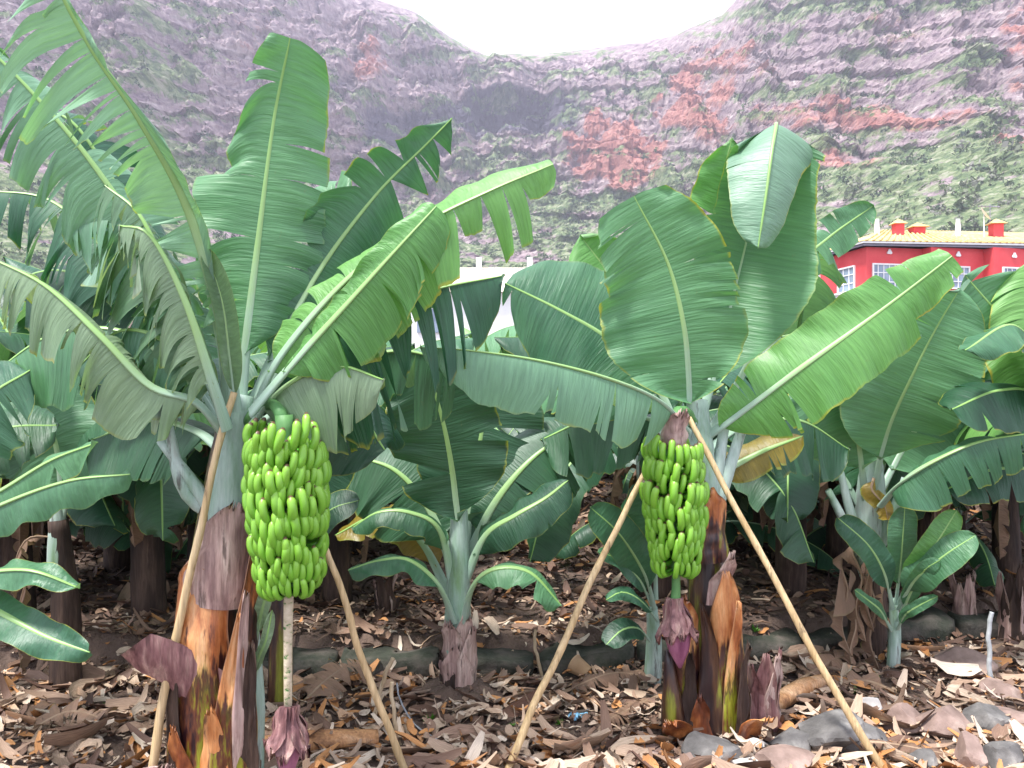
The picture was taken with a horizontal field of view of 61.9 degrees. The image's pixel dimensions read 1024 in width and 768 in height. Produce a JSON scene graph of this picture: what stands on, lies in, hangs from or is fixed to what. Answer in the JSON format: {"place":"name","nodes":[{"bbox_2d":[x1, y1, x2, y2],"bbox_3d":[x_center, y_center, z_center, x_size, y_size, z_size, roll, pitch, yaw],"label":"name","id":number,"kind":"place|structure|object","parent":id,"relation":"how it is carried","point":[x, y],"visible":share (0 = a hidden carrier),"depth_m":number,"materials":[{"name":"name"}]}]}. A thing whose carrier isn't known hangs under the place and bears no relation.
{"place":"outdoors","nodes":[
{"label":"outdoors","id":0,"kind":"place"},
{"bbox_2d":[0,0,1023,304],"bbox_3d":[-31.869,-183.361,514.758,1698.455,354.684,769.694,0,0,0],"label":"mountain","id":1,"kind":"structure","parent":0,"point":[470,84],"depth_m":516.20,"materials":[{"name":"stone"}]},
{"bbox_2d":[0,0,1023,302],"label":"hillside scrub","id":2,"kind":"object","parent":1,"relation":"on","point":[1002,166],"visible":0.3,"depth_m":384.89,"materials":[{"name":"plant"}]},
{"bbox_2d":[0,321,1023,767],"bbox_3d":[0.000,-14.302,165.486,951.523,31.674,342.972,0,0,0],"label":"ground","id":3,"kind":"structure","parent":0,"point":[506,637],"depth_m":4.64,"materials":[{"name":"soil"}]},
{"bbox_2d":[0,361,131,662],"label":"banana plant","id":4,"kind":"object","parent":3,"relation":"on","point":[33,495],"visible":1,"depth_m":2.98,"materials":[{"name":"green plant"}]},
{"bbox_2d":[0,303,162,693],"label":"banana plant","id":5,"kind":"object","parent":3,"relation":"on","point":[78,427],"visible":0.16,"depth_m":4.18,"materials":[{"name":"green plant"}]},
{"bbox_2d":[35,515,129,550],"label":"young banana plant","id":6,"kind":"object","parent":3,"relation":"on","point":[104,537],"visible":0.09,"depth_m":5.13,"materials":[{"name":"green plant"}]},
{"bbox_2d":[0,290,203,608],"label":"banana plant","id":7,"kind":"object","parent":3,"relation":"on","point":[10,545],"visible":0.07,"depth_m":4.84,"materials":[{"name":"green plant"}]},
{"bbox_2d":[31,495,196,590],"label":"banana plant","id":8,"kind":"object","parent":3,"relation":"on","point":[101,511],"visible":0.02,"depth_m":4.69,"materials":[{"name":"green plant"}]},
{"bbox_2d":[101,665,161,682],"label":"dead leaf","id":9,"kind":"object","parent":3,"relation":"on","point":[126,668],"visible":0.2,"depth_m":4.33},
{"bbox_2d":[0,256,267,617],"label":"banana plant","id":10,"kind":"object","parent":3,"relation":"on","point":[160,508],"visible":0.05,"depth_m":4.78,"materials":[{"name":"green plant"}]},
{"bbox_2d":[129,527,172,579],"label":"young banana plant","id":11,"kind":"object","parent":3,"relation":"on","point":[168,552],"depth_m":6.08,"materials":[{"name":"green plant"}]},
{"bbox_2d":[103,379,255,572],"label":"banana plant","id":12,"kind":"object","parent":3,"relation":"on","point":[113,557],"depth_m":6.21,"materials":[{"name":"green plant"}]},
{"bbox_2d":[172,538,187,560],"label":"young banana plant","id":13,"kind":"object","parent":3,"relation":"on","point":[183,550],"visible":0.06,"depth_m":6.69,"materials":[{"name":"green plant"}]},
{"bbox_2d":[148,391,237,766],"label":"support cane","id":14,"kind":"object","parent":3,"relation":"on","point":[156,742],"visible":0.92,"depth_m":3.01,"materials":[{"name":"brown wood"}]},
{"bbox_2d":[174,347,271,560],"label":"banana plant","id":15,"kind":"object","parent":3,"relation":"on","point":[191,529],"depth_m":5.83,"materials":[{"name":"green plant"}]},
{"bbox_2d":[254,595,274,767],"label":"banana sucker","id":16,"kind":"object","parent":3,"relation":"on","point":[265,621],"visible":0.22,"depth_m":3.13,"materials":[{"name":"green plant"}]},
{"bbox_2d":[0,0,555,767],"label":"banana plant","id":17,"kind":"object","parent":3,"relation":"on","point":[348,298],"visible":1,"depth_m":3.02,"materials":[{"name":"green plant"}]},
{"bbox_2d":[199,474,369,537],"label":"young banana plant","id":18,"kind":"object","parent":3,"relation":"on","point":[202,476],"visible":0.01,"depth_m":5.70,"materials":[{"name":"green plant"}]},
{"bbox_2d":[262,647,338,677],"bbox_3d":[-1.131,1.498,4.411,0.438,0.208,0.256,0,0,0],"label":"ledge stone","id":19,"kind":"object","parent":3,"relation":"on","point":[315,660],"visible":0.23,"depth_m":4.36,"materials":[{"name":"stone"}]},
{"bbox_2d":[186,306,414,503],"bbox_3d":[-1.636,0.369,6.409,2.234,2.074,2.213,0,0,-41],"label":"banana plant","id":20,"kind":"object","parent":3,"relation":"on","point":[196,463],"visible":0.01,"depth_m":5.76,"materials":[{"name":"green plant"}]},
{"bbox_2d":[266,473,359,702],"bbox_3d":[-0.984,0.860,3.931,0.670,1.329,0.266,0,0,15],"label":"banana sucker","id":21,"kind":"object","parent":3,"relation":"on","point":[344,501],"visible":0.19,"depth_m":3.90,"materials":[{"name":"green plant"}]},
{"bbox_2d":[264,729,378,755],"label":"fallen stem","id":22,"kind":"object","parent":3,"relation":"on","point":[342,737],"visible":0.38,"depth_m":3.48,"materials":[{"name":"plant"}]},
{"bbox_2d":[183,299,475,605],"bbox_3d":[-1.042,0.435,5.368,1.983,1.960,2.103,0,0,17],"label":"banana plant","id":23,"kind":"object","parent":3,"relation":"on","point":[340,552],"visible":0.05,"depth_m":5.22,"materials":[{"name":"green plant"}]},
{"bbox_2d":[296,658,372,706],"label":"dead leaf","id":24,"kind":"object","parent":3,"relation":"on","point":[314,688],"visible":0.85,"depth_m":4.07,"materials":[{"name":"plant"}]},
{"bbox_2d":[326,548,407,767],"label":"support cane","id":25,"kind":"object","parent":3,"relation":"on","point":[390,731],"visible":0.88,"depth_m":3.19,"materials":[{"name":"brown wood"}]},
{"bbox_2d":[372,657,394,719],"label":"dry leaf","id":26,"kind":"object","parent":3,"relation":"on","point":[384,677],"visible":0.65,"depth_m":3.76,"materials":[{"name":"plant"}]},
{"bbox_2d":[373,574,397,612],"bbox_3d":[-0.755,1.244,5.095,0.152,0.298,0.131,0,0,0],"label":"stem stump","id":27,"kind":"object","parent":3,"relation":"on","point":[384,596],"visible":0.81,"depth_m":5.06,"materials":[{"name":"plant"}]},
{"bbox_2d":[339,646,438,680],"bbox_3d":[-0.633,1.479,4.412,0.499,0.230,0.280,0,0,0],"label":"ledge stone","id":28,"kind":"object","parent":3,"relation":"on","point":[418,661],"visible":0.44,"depth_m":4.34,"materials":[{"name":"stone"}]},
{"bbox_2d":[389,681,401,744],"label":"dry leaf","id":29,"kind":"object","parent":3,"relation":"on","point":[393,706],"visible":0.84,"depth_m":3.56,"materials":[{"name":"plant"}]},
{"bbox_2d":[347,488,449,554],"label":"young banana plant","id":30,"kind":"object","parent":3,"relation":"on","point":[355,545],"visible":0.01,"depth_m":6.74,"materials":[{"name":"green plant"}]},
{"bbox_2d":[396,683,436,738],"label":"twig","id":31,"kind":"object","parent":3,"relation":"on","point":[415,725],"visible":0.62,"depth_m":3.75,"materials":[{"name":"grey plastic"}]},
{"bbox_2d":[413,677,505,714],"bbox_3d":[-0.257,1.455,4.102,0.486,0.104,0.491,0,0,0],"label":"soil mound","id":32,"kind":"object","parent":3,"relation":"on","point":[437,687],"visible":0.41,"depth_m":4.01,"materials":[{"name":"soil"}]},
{"bbox_2d":[335,371,586,689],"bbox_3d":[-0.270,0.690,4.212,1.327,1.656,0.794,0,0,0],"label":"banana plant","id":33,"kind":"object","parent":32,"relation":"in","point":[462,469],"visible":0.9,"depth_m":4.02,"materials":[{"name":"green plant"}]},
{"bbox_2d":[411,257,531,347],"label":"farm building","id":34,"kind":"structure","parent":3,"relation":"on","point":[503,318],"depth_m":36.00,"materials":[{"name":"white paint"}]},
{"bbox_2d":[417,309,438,332],"bbox_3d":[-3.500,-2.666,35.964,1.000,1.000,0.067,0,0,0],"label":"window","id":35,"kind":"structure","parent":34,"relation":"in","point":[435,324],"depth_m":35.93,"materials":[{"name":"white glass"}]},
{"bbox_2d":[477,647,533,676],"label":"ledge stone","id":36,"kind":"object","parent":3,"relation":"on","point":[497,659],"visible":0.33,"depth_m":4.35,"materials":[{"name":"stone"}]},
{"bbox_2d":[502,336,518,433],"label":"banana plant","id":37,"kind":"object","parent":3,"relation":"on","point":[507,430],"visible":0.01,"depth_m":9.04,"materials":[{"name":"green plant"}]},
{"bbox_2d":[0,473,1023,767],"bbox_3d":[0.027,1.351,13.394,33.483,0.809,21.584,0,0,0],"label":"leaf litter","id":38,"kind":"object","parent":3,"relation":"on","point":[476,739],"visible":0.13,"depth_m":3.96,"materials":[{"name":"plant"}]},
{"bbox_2d":[19,697,119,738],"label":"dead leaf","id":39,"kind":"object","parent":38,"relation":"on","point":[56,715],"visible":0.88,"depth_m":3.65,"materials":[{"name":"plant"}]},
{"bbox_2d":[568,712,587,720],"bbox_3d":[0.294,1.474,3.800,0.089,0.031,0.053,0,0,0],"label":"plastic scrap","id":40,"kind":"object","parent":38,"relation":"on","point":[577,714],"visible":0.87,"depth_m":3.79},
{"bbox_2d":[567,654,592,678],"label":"dry leaf","id":41,"kind":"object","parent":38,"relation":"on","point":[577,665],"visible":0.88,"depth_m":4.33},
{"bbox_2d":[768,726,810,750],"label":"rock","id":42,"kind":"object","parent":38,"relation":"on","point":[792,736],"visible":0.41,"depth_m":3.46,"materials":[{"name":"stone"}]},
{"bbox_2d":[822,670,899,696],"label":"dead leaf","id":43,"kind":"object","parent":38,"relation":"on","point":[873,678],"visible":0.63,"depth_m":4.22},
{"bbox_2d":[474,325,550,433],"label":"banana plant","id":44,"kind":"object","parent":3,"relation":"on","point":[490,344],"depth_m":6.69,"materials":[{"name":"green plant"}]},
{"bbox_2d":[533,629,542,676],"bbox_3d":[0.141,1.385,4.310,0.071,0.288,0.019,0,0,0],"label":"wooden stake","id":45,"kind":"object","parent":3,"relation":"on","point":[536,652],"visible":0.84,"depth_m":4.30,"materials":[{"name":"brown wood"}]},
{"bbox_2d":[524,529,597,544],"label":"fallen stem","id":46,"kind":"object","parent":3,"relation":"on","point":[575,530],"visible":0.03,"depth_m":7.24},
{"bbox_2d":[509,368,615,507],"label":"banana plant","id":47,"kind":"object","parent":3,"relation":"on","point":[513,432],"depth_m":8.74,"materials":[{"name":"green plant"}]},
{"bbox_2d":[504,473,643,767],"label":"support cane","id":48,"kind":"object","parent":3,"relation":"on","point":[532,707],"visible":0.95,"depth_m":3.42,"materials":[{"name":"brown wood"}]},
{"bbox_2d":[539,640,634,677],"bbox_3d":[0.395,1.498,4.528,0.564,0.224,0.286,0,0,-12],"label":"ledge stone","id":49,"kind":"object","parent":3,"relation":"on","point":[600,655],"visible":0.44,"depth_m":4.46,"materials":[{"name":"stone"}]},
{"bbox_2d":[563,665,645,692],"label":"dead leaf","id":50,"kind":"object","parent":3,"relation":"on","point":[607,676],"visible":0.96,"depth_m":4.14,"materials":[{"name":"plant"}]},
{"bbox_2d":[620,471,632,493],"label":"banana plant","id":51,"kind":"object","parent":3,"relation":"on","point":[626,479],"visible":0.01,"depth_m":7.71,"materials":[{"name":"green plant"}]},
{"bbox_2d":[588,483,665,685],"bbox_3d":[0.576,0.992,4.074,0.514,1.063,0.179,0,0,-43],"label":"banana sucker","id":52,"kind":"object","parent":3,"relation":"on","point":[627,556],"visible":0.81,"depth_m":4.05,"materials":[{"name":"green plant"}]},
{"bbox_2d":[600,695,658,726],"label":"dead leaf","id":53,"kind":"object","parent":3,"relation":"on","point":[623,711],"visible":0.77,"depth_m":3.76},
{"bbox_2d":[640,744,661,759],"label":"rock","id":54,"kind":"object","parent":3,"relation":"on","point":[656,747],"visible":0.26,"depth_m":3.43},
{"bbox_2d":[636,637,667,665],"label":"ledge stone","id":55,"kind":"object","parent":3,"relation":"on","point":[641,648],"visible":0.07,"depth_m":4.57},
{"bbox_2d":[494,334,813,602],"bbox_3d":[0.864,0.378,5.459,2.401,2.052,2.629,0,0,-32],"label":"banana plant","id":56,"kind":"object","parent":3,"relation":"on","point":[551,542],"visible":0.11,"depth_m":4.54,"materials":[{"name":"green plant"}]},
{"bbox_2d":[665,752,693,767],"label":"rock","id":57,"kind":"object","parent":3,"relation":"on","point":[689,755],"visible":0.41,"depth_m":3.32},
{"bbox_2d":[543,374,817,509],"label":"banana plant","id":58,"kind":"object","parent":3,"relation":"on","point":[625,500],"depth_m":6.52,"materials":[{"name":"green plant"}]},
{"bbox_2d":[420,122,963,745],"bbox_3d":[0.755,0.198,3.812,2.190,2.725,1.360,0,0,0],"label":"banana plant","id":59,"kind":"object","parent":3,"relation":"on","point":[658,324],"visible":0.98,"depth_m":3.60,"materials":[{"name":"green plant"}]},
{"bbox_2d":[555,448,846,576],"bbox_3d":[1.303,0.691,6.310,1.792,1.429,1.570,0,0,-24],"label":"young banana plant","id":60,"kind":"object","parent":3,"relation":"on","point":[583,536],"visible":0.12,"depth_m":6.22,"materials":[{"name":"green plant"}]},
{"bbox_2d":[681,731,742,760],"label":"rock","id":61,"kind":"object","parent":3,"relation":"on","point":[698,743],"visible":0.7,"depth_m":3.35,"materials":[{"name":"stone"}]},
{"bbox_2d":[730,756,757,763],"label":"dead leaf","id":62,"kind":"object","parent":3,"relation":"on","point":[739,760],"visible":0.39,"depth_m":3.29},
{"bbox_2d":[736,737,766,748],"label":"rock","id":63,"kind":"object","parent":3,"relation":"on","point":[752,739],"visible":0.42,"depth_m":3.48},
{"bbox_2d":[752,625,759,631],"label":"weed","id":64,"kind":"object","parent":3,"relation":"on","point":[755,629],"visible":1,"depth_m":4.89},
{"bbox_2d":[747,646,782,731],"bbox_3d":[1.082,1.335,3.747,0.224,0.366,0.195,0,0,-25],"label":"stem stump","id":65,"kind":"object","parent":3,"relation":"on","point":[765,678],"visible":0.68,"depth_m":3.67,"materials":[{"name":"plant"}]},
{"bbox_2d":[717,390,813,553],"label":"banana plant","id":66,"kind":"object","parent":3,"relation":"on","point":[809,523],"visible":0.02,"depth_m":6.43,"materials":[{"name":"green plant"}]},
{"bbox_2d":[743,627,801,659],"bbox_3d":[1.428,1.507,4.812,0.451,0.198,0.263,0,0,-12],"label":"ledge stone","id":67,"kind":"object","parent":3,"relation":"on","point":[786,638],"visible":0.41,"depth_m":4.73,"materials":[{"name":"stone"}]},
{"bbox_2d":[725,503,819,550],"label":"young banana plant","id":68,"kind":"object","parent":3,"relation":"on","point":[752,515],"visible":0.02,"depth_m":6.63,"materials":[{"name":"green plant"}]},
{"bbox_2d":[754,744,815,767],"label":"rock","id":69,"kind":"object","parent":3,"relation":"on","point":[779,755],"visible":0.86,"depth_m":3.29,"materials":[{"name":"stone"}]},
{"bbox_2d":[689,417,884,767],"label":"support cane","id":70,"kind":"object","parent":3,"relation":"on","point":[845,707],"visible":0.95,"depth_m":3.45,"materials":[{"name":"brown wood"}]},
{"bbox_2d":[626,247,953,596],"bbox_3d":[1.876,0.305,5.716,2.439,2.219,2.342,0,0,-22],"label":"banana plant","id":71,"kind":"object","parent":3,"relation":"on","point":[802,493],"visible":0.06,"depth_m":5.05,"materials":[{"name":"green plant"}]},
{"bbox_2d":[779,674,832,708],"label":"fallen stem","id":72,"kind":"object","parent":3,"relation":"on","point":[789,692],"visible":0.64,"depth_m":3.99,"materials":[{"name":"plant"}]},
{"bbox_2d":[807,499,825,523],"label":"young banana plant","id":73,"kind":"object","parent":3,"relation":"on","point":[818,516],"depth_m":7.55,"materials":[{"name":"green plant"}]},
{"bbox_2d":[740,286,899,569],"bbox_3d":[2.348,0.331,6.422,2.257,2.139,2.351,0,0,42],"label":"banana plant","id":74,"kind":"object","parent":3,"relation":"on","point":[836,544],"visible":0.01,"depth_m":6.13,"materials":[{"name":"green plant"}]},
{"bbox_2d":[799,626,846,651],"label":"ledge stone","id":75,"kind":"object","parent":3,"relation":"on","point":[823,637],"visible":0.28,"depth_m":4.86,"materials":[{"name":"stone"}]},
{"bbox_2d":[798,709,864,754],"bbox_3d":[1.337,1.470,3.523,0.284,0.204,0.226,0,0,4],"label":"rock","id":76,"kind":"object","parent":3,"relation":"on","point":[832,728],"visible":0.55,"depth_m":3.46,"materials":[{"name":"stone"}]},
{"bbox_2d":[807,485,856,548],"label":"young banana plant","id":77,"kind":"object","parent":3,"relation":"on","point":[816,537],"visible":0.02,"depth_m":6.37,"materials":[{"name":"green plant"}]},
{"bbox_2d":[796,647,875,679],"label":"dead leaf","id":78,"kind":"object","parent":3,"relation":"on","point":[826,658],"visible":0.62,"depth_m":4.50,"materials":[{"name":"plant"}]},
{"bbox_2d":[839,722,887,753],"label":"rock","id":79,"kind":"object","parent":3,"relation":"on","point":[872,732],"visible":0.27,"depth_m":3.47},
{"bbox_2d":[853,697,882,709],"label":"rock","id":80,"kind":"object","parent":3,"relation":"on","point":[872,701],"visible":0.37,"depth_m":3.93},
{"bbox_2d":[882,702,920,733],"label":"rock","id":81,"kind":"object","parent":3,"relation":"on","point":[906,713],"visible":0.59,"depth_m":3.73,"materials":[{"name":"stone"}]},
{"bbox_2d":[788,288,1023,669],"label":"banana plant","id":82,"kind":"object","parent":3,"relation":"on","point":[896,417],"visible":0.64,"depth_m":4.43,"materials":[{"name":"green plant"}]},
{"bbox_2d":[835,507,978,667],"bbox_3d":[1.994,1.079,4.406,0.671,0.910,0.366,0,0,12],"label":"banana sucker","id":83,"kind":"object","parent":3,"relation":"on","point":[945,546],"visible":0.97,"depth_m":4.35,"materials":[{"name":"green plant"}]},
{"bbox_2d":[860,739,953,759],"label":"dead leaf","id":84,"kind":"object","parent":3,"relation":"on","point":[909,747],"visible":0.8,"depth_m":3.41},
{"bbox_2d":[886,606,954,645],"bbox_3d":[2.363,1.498,5.072,0.616,0.255,0.272,0,0,-15],"label":"ledge stone","id":85,"kind":"object","parent":3,"relation":"on","point":[929,622],"visible":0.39,"depth_m":5.00,"materials":[{"name":"stone"}]},
{"bbox_2d":[818,204,1023,297],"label":"house","id":86,"kind":"structure","parent":3,"relation":"on","point":[996,248],"depth_m":40.71,"materials":[{"name":"red paint"}]},
{"bbox_2d":[834,265,854,297],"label":"window","id":87,"kind":"structure","parent":86,"relation":"in","point":[848,273],"depth_m":41.74,"materials":[{"name":"white paint"}]},
{"bbox_2d":[872,263,904,286],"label":"window","id":88,"kind":"structure","parent":86,"relation":"in","point":[878,269],"depth_m":40.34,"materials":[{"name":"glass"}]},
{"bbox_2d":[949,266,969,288],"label":"window","id":89,"kind":"structure","parent":86,"relation":"in","point":[957,282],"depth_m":40.55,"materials":[{"name":"glass"}]},
{"bbox_2d":[1002,267,1018,271],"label":"window","id":90,"kind":"structure","parent":86,"relation":"in","point":[1004,269],"depth_m":40.47,"materials":[{"name":"white paint"}]},
{"bbox_2d":[909,748,937,767],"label":"rock","id":91,"kind":"object","parent":3,"relation":"on","point":[926,754],"visible":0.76,"depth_m":3.35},
{"bbox_2d":[916,704,973,738],"bbox_3d":[1.879,1.481,3.738,0.292,0.154,0.236,5,-1,-5],"label":"rock","id":92,"kind":"object","parent":3,"relation":"on","point":[938,722],"visible":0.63,"depth_m":3.66,"materials":[{"name":"stone"}]},
{"bbox_2d":[884,414,1023,590],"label":"banana plant","id":93,"kind":"object","parent":3,"relation":"on","point":[925,522],"visible":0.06,"depth_m":5.12,"materials":[{"name":"green plant"}]},
{"bbox_2d":[948,570,976,614],"bbox_3d":[2.754,1.337,5.208,0.177,0.447,0.133,0,0,0],"label":"stem stump","id":94,"kind":"object","parent":3,"relation":"on","point":[964,598],"visible":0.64,"depth_m":5.17,"materials":[{"name":"plant"}]},
{"bbox_2d":[934,646,998,679],"bbox_3d":[2.355,1.464,4.421,0.324,0.166,0.274,6,3,3],"label":"rock","id":95,"kind":"object","parent":3,"relation":"on","point":[956,654],"visible":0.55,"depth_m":4.41,"materials":[{"name":"stone"}]},
{"bbox_2d":[914,430,1023,578],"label":"banana plant","id":96,"kind":"object","parent":3,"relation":"on","point":[1006,535],"visible":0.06,"depth_m":5.83,"materials":[{"name":"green plant"}]},
{"bbox_2d":[954,731,987,767],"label":"rock","id":97,"kind":"object","parent":3,"relation":"on","point":[968,752],"visible":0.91,"depth_m":3.33,"materials":[{"name":"stone"}]},
{"bbox_2d":[947,611,998,639],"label":"ledge stone","id":98,"kind":"object","parent":3,"relation":"on","point":[975,625],"visible":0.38,"depth_m":5.09,"materials":[{"name":"stone"}]},
{"bbox_2d":[938,265,1023,505],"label":"banana plant","id":99,"kind":"object","parent":3,"relation":"on","point":[996,398],"visible":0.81,"depth_m":4.25,"materials":[{"name":"green plant"}]},
{"bbox_2d":[962,702,1010,734],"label":"rock","id":100,"kind":"object","parent":3,"relation":"on","point":[989,717],"visible":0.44,"depth_m":3.70,"materials":[{"name":"stone"}]},
{"bbox_2d":[952,498,1023,586],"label":"young banana plant","id":101,"kind":"object","parent":3,"relation":"on","point":[988,570],"visible":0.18,"depth_m":5.62,"materials":[{"name":"green plant"}]},
{"bbox_2d":[985,611,993,677],"bbox_3d":[2.376,1.329,4.240,0.044,0.397,0.025,0,0,0],"label":"metal pipe","id":102,"kind":"object","parent":3,"relation":"on","point":[989,645],"visible":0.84,"depth_m":4.23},
{"bbox_2d":[962,445,1023,519],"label":"banana plant","id":103,"kind":"object","parent":3,"relation":"on","point":[965,512],"visible":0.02,"depth_m":6.41,"materials":[{"name":"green plant"}]},
{"bbox_2d":[978,677,1023,699],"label":"rock","id":104,"kind":"object","parent":3,"relation":"on","point":[1000,686],"visible":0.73,"depth_m":4.11,"materials":[{"name":"stone"}]},
{"bbox_2d":[982,741,1023,767],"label":"rock","id":105,"kind":"object","parent":3,"relation":"on","point":[1008,753],"visible":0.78,"depth_m":3.32,"materials":[{"name":"stone"}]},
{"bbox_2d":[995,562,1023,642],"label":"stem stump","id":106,"kind":"object","parent":3,"relation":"on","point":[1009,593],"visible":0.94,"depth_m":5.03,"materials":[{"name":"plant"}]},
{"bbox_2d":[997,706,1023,723],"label":"rock","id":107,"kind":"object","parent":3,"relation":"on","point":[1018,716],"visible":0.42,"depth_m":3.73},
{"bbox_2d":[1020,514,1023,545],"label":"young banana plant","id":108,"kind":"object","parent":3,"relation":"on","point":[1022,527],"visible":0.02,"depth_m":6.89,"materials":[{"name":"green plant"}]},
{"bbox_2d":[379,0,735,55],"label":"sky","id":109,"kind":"structure","parent":0,"point":[530,27],"materials":[{"name":"white"}]}
]}

